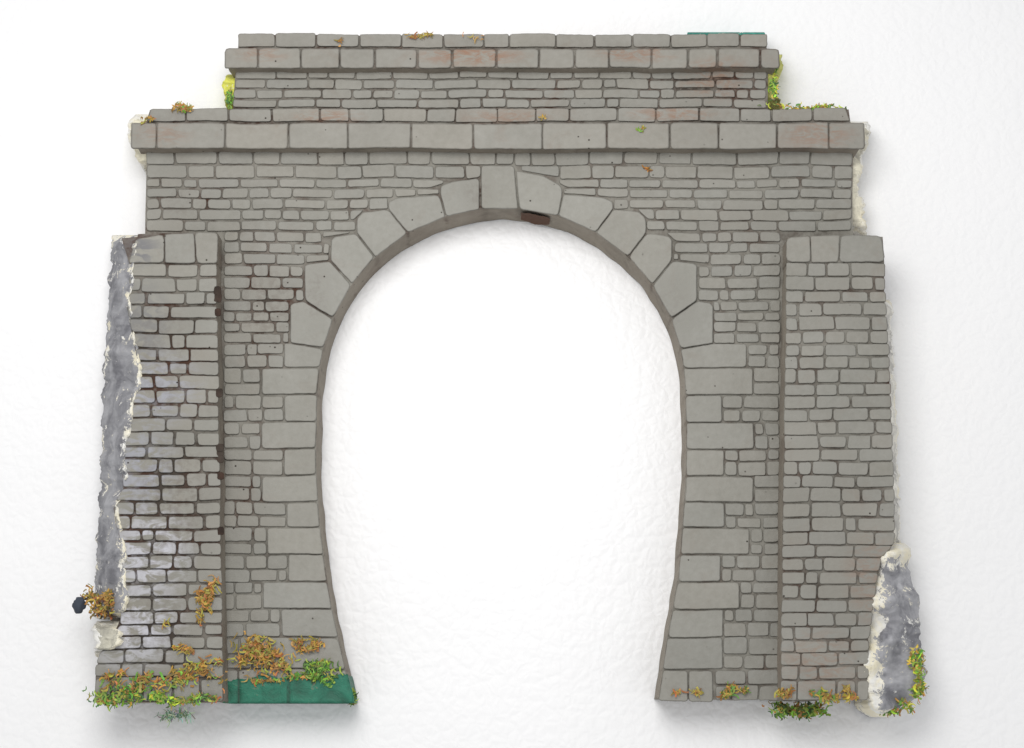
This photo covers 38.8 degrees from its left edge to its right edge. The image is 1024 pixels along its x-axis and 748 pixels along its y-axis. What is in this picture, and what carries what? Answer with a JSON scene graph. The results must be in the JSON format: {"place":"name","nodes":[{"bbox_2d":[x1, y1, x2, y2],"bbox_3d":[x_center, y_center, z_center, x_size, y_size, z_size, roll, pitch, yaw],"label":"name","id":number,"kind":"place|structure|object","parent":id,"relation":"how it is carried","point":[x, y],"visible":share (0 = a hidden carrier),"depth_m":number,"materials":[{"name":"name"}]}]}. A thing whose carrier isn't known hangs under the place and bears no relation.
{"place":"outdoors","nodes":[
{"label":"outdoors","id":0,"kind":"place"},
{"bbox_2d":[0,0,1023,747],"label":"wall","id":1,"kind":"structure","parent":0,"point":[500,452],"depth_m":16.46,"materials":[{"name":"white paint"}]},
{"bbox_2d":[72,30,928,727],"bbox_3d":[-0.116,-0.178,16.102,9.022,0.921,7.976,0,77,0],"label":"tunnel portal","id":2,"kind":"object","parent":1,"relation":"on","point":[302,190],"visible":1,"depth_m":16.01,"materials":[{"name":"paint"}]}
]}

